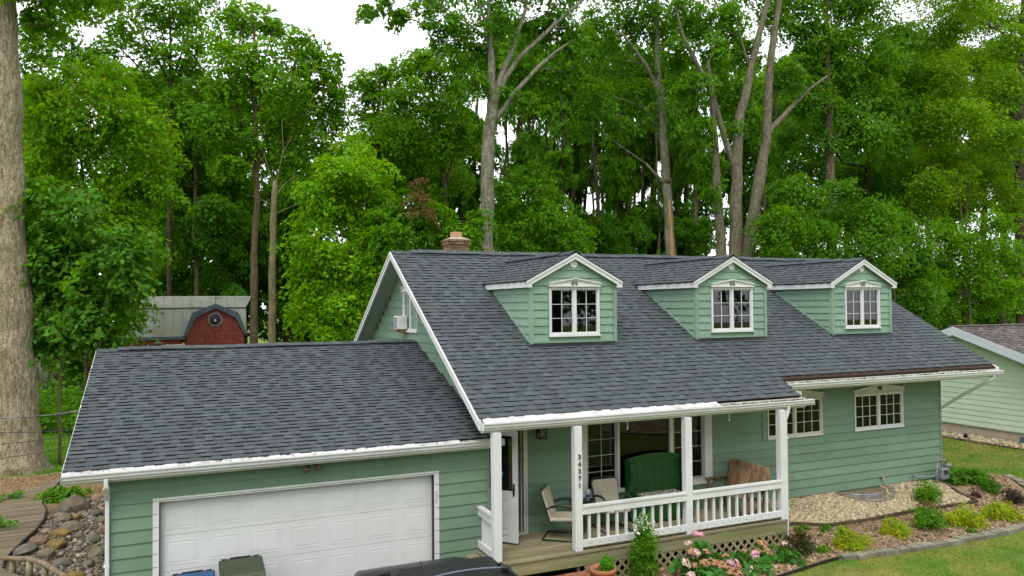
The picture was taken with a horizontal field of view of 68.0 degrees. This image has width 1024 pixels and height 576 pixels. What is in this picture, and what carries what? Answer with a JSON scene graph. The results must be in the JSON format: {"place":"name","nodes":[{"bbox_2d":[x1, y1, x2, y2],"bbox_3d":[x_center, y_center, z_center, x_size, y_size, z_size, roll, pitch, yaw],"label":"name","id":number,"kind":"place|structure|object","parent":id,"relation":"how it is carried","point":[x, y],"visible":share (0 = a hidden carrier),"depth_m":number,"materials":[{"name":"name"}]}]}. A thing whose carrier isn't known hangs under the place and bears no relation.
{"place":"outdoors","nodes":[
{"label":"outdoors","id":0,"kind":"place"},
{"bbox_2d":[3,432,72,475],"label":"grass","id":1,"kind":"structure","parent":0,"point":[54,455],"depth_m":26.66,"materials":[{"name":"green plant"}]},
{"bbox_2d":[35,354,88,432],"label":"woodland ground","id":2,"kind":"structure","parent":0,"point":[44,376],"depth_m":49.60,"materials":[{"name":"green plant"}]},
{"bbox_2d":[39,364,89,436],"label":"undergrowth","id":3,"kind":"object","parent":2,"relation":"on","point":[69,404],"visible":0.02,"depth_m":31.09,"materials":[{"name":"green plant"}]},
{"bbox_2d":[18,0,232,295],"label":"hickory tree","id":4,"kind":"object","parent":2,"relation":"on","point":[187,21],"visible":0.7,"depth_m":34.17,"materials":[{"name":"green plant"}]},
{"bbox_2d":[123,83,208,295],"bbox_3d":[-17.471,-2.347,38.111,4.334,17.050,4.716,1,-2,-38],"label":"background tree","id":5,"kind":"object","parent":2,"relation":"on","point":[185,289],"visible":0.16,"depth_m":37.55,"materials":[{"name":"green plant"}]},
{"bbox_2d":[133,65,238,295],"bbox_3d":[-17.266,-2.819,39.608,4.942,18.062,4.240,-1,-2,29],"label":"background tree","id":6,"kind":"object","parent":2,"relation":"on","point":[188,273],"visible":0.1,"depth_m":39.01,"materials":[{"name":"green plant"}]},
{"bbox_2d":[122,296,250,346],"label":"red barn","id":7,"kind":"structure","parent":2,"relation":"on","point":[196,320],"depth_m":32.10,"materials":[{"name":"metal"}]},
{"bbox_2d":[140,93,267,301],"bbox_3d":[-14.769,-1.537,36.300,5.932,15.295,5.325,0,-2,-24],"label":"beech tree","id":8,"kind":"object","parent":2,"relation":"on","point":[204,207],"visible":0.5,"depth_m":36.04,"materials":[{"name":"green plant"}]},
{"bbox_2d":[190,82,267,312],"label":"background tree","id":9,"kind":"object","parent":2,"relation":"on","point":[237,267],"visible":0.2,"depth_m":41.38,"materials":[{"name":"green plant"}]},
{"bbox_2d":[211,66,276,343],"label":"background tree","id":10,"kind":"object","parent":2,"relation":"on","point":[262,281],"visible":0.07,"depth_m":46.32,"materials":[{"name":"green plant"}]},
{"bbox_2d":[174,0,360,343],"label":"maple tree","id":11,"kind":"object","parent":2,"relation":"on","point":[237,19],"visible":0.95,"depth_m":32.43,"materials":[{"name":"green plant"}]},
{"bbox_2d":[247,75,324,341],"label":"background tree","id":12,"kind":"object","parent":2,"relation":"on","point":[284,201],"visible":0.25,"depth_m":42.16,"materials":[{"name":"green plant"}]},
{"bbox_2d":[260,151,348,342],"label":"background tree","id":13,"kind":"object","parent":2,"relation":"on","point":[267,293],"visible":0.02,"depth_m":46.17,"materials":[{"name":"green plant"}]},
{"bbox_2d":[343,44,481,233],"bbox_3d":[-4.890,-3.208,37.822,7.730,18.531,5.466,0,-2,-24],"label":"tulip tree","id":14,"kind":"object","parent":2,"relation":"on","point":[438,145],"visible":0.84,"depth_m":37.15,"materials":[{"name":"green plant"}]},
{"bbox_2d":[435,91,505,251],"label":"background tree","id":15,"kind":"object","parent":2,"relation":"on","point":[475,170],"visible":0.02,"depth_m":48.33,"materials":[{"name":"green plant"}]},
{"bbox_2d":[438,100,504,247],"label":"background tree","id":16,"kind":"object","parent":2,"relation":"on","point":[466,203],"visible":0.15,"depth_m":46.24,"materials":[{"name":"green plant"}]},
{"bbox_2d":[476,16,535,250],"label":"background tree","id":17,"kind":"object","parent":2,"relation":"on","point":[504,124],"visible":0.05,"depth_m":53.88,"materials":[{"name":"green plant"}]},
{"bbox_2d":[496,18,543,251],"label":"background tree","id":18,"kind":"object","parent":2,"relation":"on","point":[520,153],"visible":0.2,"depth_m":47.70,"materials":[{"name":"green plant"}]},
{"bbox_2d":[36,184,1013,398],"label":"woods","id":19,"kind":"object","parent":2,"relation":"on","point":[76,367],"visible":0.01,"depth_m":43.20,"materials":[{"name":"green plant"}]},
{"bbox_2d":[495,16,554,251],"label":"background tree","id":20,"kind":"object","parent":2,"relation":"on","point":[535,141],"visible":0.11,"depth_m":52.80,"materials":[{"name":"green plant"}]},
{"bbox_2d":[536,39,585,246],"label":"background tree","id":21,"kind":"object","parent":2,"relation":"on","point":[552,134],"visible":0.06,"depth_m":52.93,"materials":[{"name":"green plant"}]},
{"bbox_2d":[534,59,591,250],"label":"background tree","id":22,"kind":"object","parent":2,"relation":"on","point":[560,164],"visible":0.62,"depth_m":45.83,"materials":[{"name":"green plant"}]},
{"bbox_2d":[558,44,604,244],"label":"background tree","id":23,"kind":"object","parent":2,"relation":"on","point":[581,159],"visible":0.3,"depth_m":54.93,"materials":[{"name":"green plant"}]},
{"bbox_2d":[579,123,607,224],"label":"background tree","id":24,"kind":"object","parent":2,"relation":"on","point":[598,139],"visible":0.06,"depth_m":57.00,"materials":[{"name":"green plant"}]},
{"bbox_2d":[565,24,631,254],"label":"background tree","id":25,"kind":"object","parent":2,"relation":"on","point":[606,222],"visible":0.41,"depth_m":47.87,"materials":[{"name":"green plant"}]},
{"bbox_2d":[588,143,630,226],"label":"background tree","id":26,"kind":"object","parent":2,"relation":"on","point":[604,207],"visible":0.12,"depth_m":59.53,"materials":[{"name":"green plant"}]},
{"bbox_2d":[590,121,637,251],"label":"background tree","id":27,"kind":"object","parent":2,"relation":"on","point":[601,188],"visible":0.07,"depth_m":60.71,"materials":[{"name":"green plant"}]},
{"bbox_2d":[600,30,656,254],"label":"background tree","id":28,"kind":"object","parent":2,"relation":"on","point":[620,185],"visible":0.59,"depth_m":52.73,"materials":[{"name":"green plant"}]},
{"bbox_2d":[602,55,654,250],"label":"background tree","id":29,"kind":"object","parent":2,"relation":"on","point":[634,184],"visible":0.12,"depth_m":54.30,"materials":[{"name":"green plant"}]},
{"bbox_2d":[631,110,655,252],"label":"background tree","id":30,"kind":"object","parent":2,"relation":"on","point":[643,175],"visible":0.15,"depth_m":62.46,"materials":[{"name":"green plant"}]},
{"bbox_2d":[634,37,665,251],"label":"background tree","id":31,"kind":"object","parent":2,"relation":"on","point":[641,203],"visible":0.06,"depth_m":60.91,"materials":[{"name":"green plant"}]},
{"bbox_2d":[636,119,668,254],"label":"background tree","id":32,"kind":"object","parent":2,"relation":"on","point":[651,153],"visible":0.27,"depth_m":56.55,"materials":[{"name":"green plant"}]},
{"bbox_2d":[644,97,683,255],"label":"background tree","id":33,"kind":"object","parent":2,"relation":"on","point":[655,209],"visible":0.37,"depth_m":54.42,"materials":[{"name":"green plant"}]},
{"bbox_2d":[659,132,698,255],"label":"background tree","id":34,"kind":"object","parent":2,"relation":"on","point":[677,175],"visible":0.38,"depth_m":54.80,"materials":[{"name":"green plant"}]},
{"bbox_2d":[664,47,707,255],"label":"background tree","id":35,"kind":"object","parent":2,"relation":"on","point":[683,209],"visible":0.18,"depth_m":55.15,"materials":[{"name":"green plant"}]},
{"bbox_2d":[664,65,715,255],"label":"background tree","id":36,"kind":"object","parent":2,"relation":"on","point":[691,243],"visible":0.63,"depth_m":52.32,"materials":[{"name":"green plant"}]},
{"bbox_2d":[683,99,728,255],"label":"background tree","id":37,"kind":"object","parent":2,"relation":"on","point":[701,209],"visible":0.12,"depth_m":66.72,"materials":[{"name":"green plant"}]},
{"bbox_2d":[707,28,779,256],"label":"background tree","id":38,"kind":"object","parent":2,"relation":"on","point":[757,97],"visible":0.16,"depth_m":58.86,"materials":[{"name":"green plant"}]},
{"bbox_2d":[742,89,778,225],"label":"background tree","id":39,"kind":"object","parent":2,"relation":"on","point":[749,184],"visible":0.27,"depth_m":58.39,"materials":[{"name":"green plant"}]},
{"bbox_2d":[752,72,785,257],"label":"background tree","id":40,"kind":"object","parent":2,"relation":"on","point":[767,173],"visible":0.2,"depth_m":58.02,"materials":[{"name":"green plant"}]},
{"bbox_2d":[766,87,797,257],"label":"background tree","id":41,"kind":"object","parent":2,"relation":"on","point":[777,111],"visible":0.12,"depth_m":59.59,"materials":[{"name":"green plant"}]},
{"bbox_2d":[766,55,942,258],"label":"forked dark tree","id":42,"kind":"object","parent":2,"relation":"on","point":[882,183],"visible":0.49,"depth_m":48.50,"materials":[{"name":"green plant"}]},
{"bbox_2d":[892,37,977,329],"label":"background tree","id":43,"kind":"object","parent":2,"relation":"on","point":[952,293],"visible":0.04,"depth_m":60.00,"materials":[{"name":"green plant"}]},
{"bbox_2d":[884,0,1023,323],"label":"golden green tree","id":44,"kind":"object","parent":2,"relation":"on","point":[946,76],"visible":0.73,"depth_m":47.52,"materials":[{"name":"green plant"}]},
{"bbox_2d":[949,40,1018,324],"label":"background tree","id":45,"kind":"object","parent":2,"relation":"on","point":[984,321],"visible":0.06,"depth_m":66.46,"materials":[{"name":"green plant"}]},
{"bbox_2d":[971,39,1018,323],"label":"background tree","id":46,"kind":"object","parent":2,"relation":"on","point":[1013,314],"visible":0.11,"depth_m":63.42,"materials":[{"name":"green plant"}]},
{"bbox_2d":[171,569,214,575],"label":"wheelie bin","id":47,"kind":"object","parent":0,"point":[209,572],"visible":1,"depth_m":11.29,"materials":[{"name":"blue plastic"}]},
{"bbox_2d":[218,555,265,575],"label":"wheelie bin","id":48,"kind":"object","parent":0,"point":[248,565],"visible":1,"depth_m":11.23,"materials":[{"name":"green plastic"}]},
{"bbox_2d":[354,556,518,575],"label":"parked suv","id":49,"kind":"object","parent":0,"point":[476,566],"visible":1,"depth_m":9.50,"materials":[{"name":"black paint"}]},
{"bbox_2d":[0,320,1023,575],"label":"lawn","id":50,"kind":"structure","parent":0,"point":[926,562],"depth_m":14.36,"materials":[{"name":"plant"}]},
{"bbox_2d":[0,478,60,575],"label":"boardwalk","id":51,"kind":"structure","parent":50,"relation":"on","point":[28,512],"depth_m":17.86,"materials":[{"name":"brown wood"}]},
{"bbox_2d":[0,556,68,575],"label":"log railing","id":52,"kind":"object","parent":51,"relation":"on","point":[30,561],"visible":1,"depth_m":13.88,"materials":[{"name":"brown wood"}]},
{"bbox_2d":[0,472,103,512],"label":"leaf litter","id":53,"kind":"object","parent":50,"relation":"on","point":[10,485],"visible":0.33,"depth_m":21.54,"materials":[{"name":"soil"}]},
{"bbox_2d":[4,493,104,575],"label":"creek bed","id":54,"kind":"object","parent":50,"relation":"on","point":[68,537],"visible":0.63,"depth_m":16.08,"materials":[{"name":"stone"}]},
{"bbox_2d":[0,0,124,475],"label":"tree","id":55,"kind":"object","parent":50,"relation":"on","point":[19,388],"visible":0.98,"depth_m":23.21,"materials":[{"name":"brown plant"}]},
{"bbox_2d":[33,484,94,505],"bbox_3d":[-11.728,5.426,19.847,1.266,0.786,1.112,-1,-1,18],"label":"hosta plant","id":56,"kind":"object","parent":50,"relation":"on","point":[56,495],"visible":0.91,"depth_m":19.65,"materials":[{"name":"green plant"}]},
{"bbox_2d":[4,172,170,464],"bbox_3d":[-13.747,1.076,24.617,5.023,9.489,4.734,0,-2,-24],"label":"broadleaf shrub tree","id":57,"kind":"object","parent":50,"relation":"on","point":[67,295],"visible":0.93,"depth_m":24.05,"materials":[{"name":"green plant"}]},
{"bbox_2d":[22,54,191,390],"bbox_3d":[-14.802,-1.177,27.141,6.319,14.134,5.863,0,-2,-24],"label":"yellow green tree","id":58,"kind":"object","parent":50,"relation":"on","point":[60,145],"visible":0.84,"depth_m":26.56,"materials":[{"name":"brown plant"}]},
{"bbox_2d":[248,128,300,342],"bbox_3d":[-9.234,-0.390,29.890,2.265,12.590,0.355,0,-2,-24],"label":"dead snag","id":59,"kind":"object","parent":50,"relation":"on","point":[272,282],"visible":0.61,"depth_m":29.76,"materials":[{"name":"brown wood"}]},
{"bbox_2d":[269,130,406,341],"bbox_3d":[-6.431,-0.168,28.974,4.466,12.054,5.491,-2,-2,43],"label":"lime maple","id":60,"kind":"object","parent":50,"relation":"on","point":[347,185],"visible":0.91,"depth_m":28.04,"materials":[{"name":"green plant"}]},
{"bbox_2d":[398,177,439,249],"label":"dead leaf sapling","id":61,"kind":"object","parent":50,"relation":"on","point":[418,196],"visible":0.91,"depth_m":28.36,"materials":[{"name":"brown plant"}]},
{"bbox_2d":[356,186,497,279],"bbox_3d":[-3.426,0.993,29.497,5.482,9.703,3.877,0,-2,-24],"label":"tree","id":62,"kind":"object","parent":50,"relation":"on","point":[429,238],"visible":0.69,"depth_m":28.62,"materials":[{"name":"green plant"}]},
{"bbox_2d":[354,0,608,251],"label":"central oak","id":63,"kind":"object","parent":50,"relation":"on","point":[499,90],"visible":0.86,"depth_m":33.46,"materials":[{"name":"green plant"}]},
{"bbox_2d":[61,232,1003,575],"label":"house","id":64,"kind":"structure","parent":50,"relation":"on","point":[479,404],"depth_m":14.69,"materials":[{"name":"green paint"}]},
{"bbox_2d":[160,475,431,575],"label":"garage door","id":65,"kind":"structure","parent":64,"relation":"in","point":[346,529],"depth_m":12.26,"materials":[{"name":"paint"}]},
{"bbox_2d":[394,316,407,333],"bbox_3d":[-2.680,0.888,18.261,0.260,0.440,0.380,0,-2,-24],"label":"air conditioner","id":66,"kind":"object","parent":64,"relation":"attached to","point":[400,323],"visible":1,"depth_m":18.10,"materials":[{"name":"white metal"}]},
{"bbox_2d":[400,286,417,332],"bbox_3d":[-2.416,0.465,17.973,0.127,1.167,1.248,0,-1,-24],"label":"window","id":67,"kind":"structure","parent":64,"relation":"in","point":[410,329],"depth_m":17.95,"materials":[{"name":"white paint"}]},
{"bbox_2d":[489,431,518,543],"bbox_3d":[-0.249,3.573,13.734,0.760,2.000,0.101,-1,-2,26],"label":"storm door","id":68,"kind":"structure","parent":64,"relation":"in","point":[509,452],"depth_m":13.65,"materials":[{"name":"white paint"}]},
{"bbox_2d":[540,484,586,542],"bbox_3d":[0.944,4.145,14.038,0.790,0.922,0.597,-1,-1,14],"label":"patio chair","id":69,"kind":"object","parent":64,"relation":"on","point":[552,513],"visible":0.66,"depth_m":13.95,"materials":[{"name":"beige fabric"}]},
{"bbox_2d":[591,476,632,533],"bbox_3d":[1.917,4.148,14.545,0.597,0.922,0.790,0,-1,-20],"label":"patio chair","id":70,"kind":"object","parent":64,"relation":"on","point":[604,490],"visible":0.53,"depth_m":14.77,"materials":[{"name":"beige fabric"}]},
{"bbox_2d":[579,415,712,497],"bbox_3d":[2.746,3.277,15.460,3.170,1.650,0.150,0,-1,-24],"label":"picture window","id":71,"kind":"structure","parent":64,"relation":"in","point":[606,447],"depth_m":15.35,"materials":[{"name":"glass"}]},
{"bbox_2d":[625,452,693,521],"bbox_3d":[2.959,3.974,15.182,1.320,1.290,0.508,0,-2,-24],"label":"settle bench","id":72,"kind":"object","parent":64,"relation":"on","point":[652,472],"visible":0.54,"depth_m":15.29,"materials":[{"name":"green paint"}]},
{"bbox_2d":[705,458,769,522],"bbox_3d":[4.605,4.107,15.521,0.688,1.010,1.225,0,-2,-24],"label":"glider bench","id":73,"kind":"object","parent":64,"relation":"on","point":[740,471],"visible":0.69,"depth_m":15.65,"materials":[{"name":"brown wood"}]},
{"bbox_2d":[767,390,824,439],"bbox_3d":[6.327,2.796,16.981,1.657,1.082,0.127,0,-1,-24],"label":"window","id":74,"kind":"structure","parent":64,"relation":"in","point":[805,421],"depth_m":17.10,"materials":[{"name":"beige paint"}]},
{"bbox_2d":[853,384,905,431],"bbox_3d":[8.706,2.799,18.018,1.647,1.082,0.127,0,-1,-24],"label":"window","id":75,"kind":"structure","parent":64,"relation":"in","point":[882,408],"depth_m":18.01,"materials":[{"name":"white paint"}]},
{"bbox_2d":[912,459,951,483],"bbox_3d":[10.219,4.547,18.416,1.105,0.780,0.230,0,-1,-17],"label":"gas meter","id":76,"kind":"object","parent":64,"relation":"attached to","point":[942,473],"visible":0.98,"depth_m":18.41,"materials":[{"name":"grey metal"}]},
{"bbox_2d":[478,160,601,253],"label":"understory maple","id":77,"kind":"object","parent":50,"relation":"on","point":[548,209],"visible":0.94,"depth_m":35.14,"materials":[{"name":"green plant"}]},
{"bbox_2d":[568,0,703,255],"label":"wounded trunk tree","id":78,"kind":"object","parent":50,"relation":"on","point":[630,27],"visible":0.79,"depth_m":38.96,"materials":[{"name":"green plant"}]},
{"bbox_2d":[656,0,844,256],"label":"three stem oak","id":79,"kind":"object","parent":50,"relation":"on","point":[715,63],"visible":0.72,"depth_m":37.63,"materials":[{"name":"green plant"}]},
{"bbox_2d":[626,474,1023,575],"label":"mulch bed","id":80,"kind":"object","parent":50,"relation":"on","point":[872,528],"visible":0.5,"depth_m":15.62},
{"bbox_2d":[590,553,616,575],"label":"potted plant","id":81,"kind":"object","parent":80,"relation":"on","point":[605,566],"visible":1,"depth_m":12.87,"materials":[{"name":"green plant"}]},
{"bbox_2d":[621,511,662,575],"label":"spruce shrub","id":82,"kind":"object","parent":80,"relation":"on","point":[643,548],"visible":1,"depth_m":13.29,"materials":[{"name":"green plant"}]},
{"bbox_2d":[668,530,734,575],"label":"hydrangea","id":83,"kind":"object","parent":80,"relation":"on","point":[702,551],"visible":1,"depth_m":13.28,"materials":[{"name":"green plant"}]},
{"bbox_2d":[716,548,775,575],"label":"hydrangea","id":84,"kind":"object","parent":80,"relation":"on","point":[738,561],"visible":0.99,"depth_m":13.56,"materials":[{"name":"green plant"}]},
{"bbox_2d":[752,539,807,571],"bbox_3d":[4.970,5.025,14.035,1.083,0.612,0.964,0,-2,-24],"label":"hydrangea","id":85,"kind":"object","parent":80,"relation":"on","point":[781,556],"visible":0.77,"depth_m":14.00,"materials":[{"name":"green plant"}]},
{"bbox_2d":[773,528,820,557],"bbox_3d":[5.476,4.933,14.465,0.904,0.612,0.748,-1,-1,6],"label":"spirea shrub","id":86,"kind":"object","parent":80,"relation":"on","point":[801,542],"visible":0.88,"depth_m":14.46,"materials":[{"name":"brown plant"}]},
{"bbox_2d":[829,525,876,555],"bbox_3d":[6.662,4.982,14.792,0.891,0.703,0.989,-1,-2,28],"label":"golden thread shrub","id":87,"kind":"object","parent":80,"relation":"on","point":[845,539],"visible":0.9,"depth_m":14.77,"materials":[{"name":"yellow plant"}]},
{"bbox_2d":[754,479,971,522],"bbox_3d":[8.014,4.788,17.041,6.025,0.327,1.256,0,-2,-24],"label":"gravel bed","id":88,"kind":"object","parent":80,"relation":"on","point":[831,507],"visible":0.72,"depth_m":16.80,"materials":[{"name":"beige gravel"}]},
{"bbox_2d":[833,484,895,502],"bbox_3d":[8.229,4.846,17.408,1.737,0.408,0.701,0,-2,-24],"label":"window well","id":89,"kind":"object","parent":88,"relation":"in","point":[892,494],"depth_m":17.26,"materials":[{"name":"metal"}]},
{"bbox_2d":[904,478,944,504],"bbox_3d":[9.418,4.689,17.244,0.846,0.665,0.798,-1,-1,12],"label":"globe shrub","id":90,"kind":"object","parent":88,"relation":"on","point":[928,492],"visible":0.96,"depth_m":17.19,"materials":[{"name":"green plant"}]},
{"bbox_2d":[877,515,911,539],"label":"golden thread shrub","id":91,"kind":"object","parent":80,"relation":"on","point":[892,528],"visible":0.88,"depth_m":15.49,"materials":[{"name":"yellow plant"}]},
{"bbox_2d":[905,498,947,530],"bbox_3d":[8.749,4.822,15.954,0.883,0.730,0.852,0,-2,-24],"label":"barberry shrub","id":92,"kind":"object","parent":80,"relation":"on","point":[926,519],"visible":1,"depth_m":15.88,"materials":[{"name":"green plant"}]},
{"bbox_2d":[940,468,989,486],"bbox_3d":[11.286,4.817,19.040,1.420,0.715,0.900,0,-2,-24],"label":"hosta plant","id":93,"kind":"object","parent":80,"relation":"on","point":[963,477],"visible":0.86,"depth_m":18.86,"materials":[{"name":"green plant"}]},
{"bbox_2d":[942,501,990,529],"bbox_3d":[9.653,4.989,16.237,1.172,0.916,0.861,-1,-1,17],"label":"golden thread shrub","id":94,"kind":"object","parent":80,"relation":"on","point":[965,517],"visible":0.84,"depth_m":16.11,"materials":[{"name":"yellow plant"}]},
{"bbox_2d":[973,476,1004,495],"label":"dark low shrub","id":95,"kind":"object","parent":80,"relation":"on","point":[989,485],"visible":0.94,"depth_m":18.42,"materials":[{"name":"green plant"}]},
{"bbox_2d":[978,500,1023,522],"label":"golden thread shrub","id":96,"kind":"object","parent":80,"relation":"on","point":[1005,511],"visible":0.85,"depth_m":16.60,"materials":[{"name":"yellow plant"}]},
{"bbox_2d":[1001,488,1023,504],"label":"purple low shrub","id":97,"kind":"object","parent":80,"relation":"on","point":[1013,496],"visible":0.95,"depth_m":17.65,"materials":[{"name":"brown plant"}]},
{"bbox_2d":[738,170,948,325],"bbox_3d":[17.592,0.106,38.329,14.459,11.523,6.129,1,-2,-41],"label":"dogwood","id":98,"kind":"object","parent":50,"relation":"on","point":[916,259],"visible":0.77,"depth_m":37.55,"materials":[{"name":"green plant"}]},
{"bbox_2d":[767,0,935,250],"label":"drooping oak","id":99,"kind":"object","parent":50,"relation":"on","point":[873,90],"visible":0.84,"depth_m":42.75,"materials":[{"name":"green plant"}]},
{"bbox_2d":[789,480,977,526],"bbox_3d":[8.298,4.885,16.701,6.198,0.317,1.146,0,-2,-31],"label":"timber edging","id":100,"kind":"object","parent":50,"relation":"on","point":[876,518],"visible":0.47,"depth_m":16.25,"materials":[{"name":"brown wood"}]},
{"bbox_2d":[838,474,1023,560],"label":"stone edging","id":101,"kind":"object","parent":50,"relation":"on","point":[954,540],"visible":0.98,"depth_m":14.99,"materials":[{"name":"grey stone"}]},
{"bbox_2d":[942,160,987,324],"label":"thin fork tree","id":102,"kind":"object","parent":50,"relation":"on","point":[968,179],"visible":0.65,"depth_m":46.38,"materials":[{"name":"green plant"}]},
{"bbox_2d":[914,207,1023,328],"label":"maple","id":103,"kind":"object","parent":50,"relation":"on","point":[954,242],"visible":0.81,"depth_m":44.08,"materials":[{"name":"green plant"}]},
{"bbox_2d":[938,323,1023,442],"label":"neighbour house","id":104,"kind":"structure","parent":50,"relation":"on","point":[994,408],"depth_m":26.23,"materials":[{"name":"green"}]},
{"bbox_2d":[942,430,1023,448],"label":"gravel bed","id":105,"kind":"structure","parent":50,"relation":"on","point":[982,439],"depth_m":25.67,"materials":[{"name":"beige gravel"}]},
{"bbox_2d":[16,0,1020,321],"label":"sky","id":106,"kind":"structure","parent":0,"point":[361,45],"materials":[{"name":"white"}]},
{"bbox_2d":[788,437,1023,575],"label":"grass","id":107,"kind":"structure","parent":0,"point":[988,470],"depth_m":14.74,"materials":[{"name":"green plant"}]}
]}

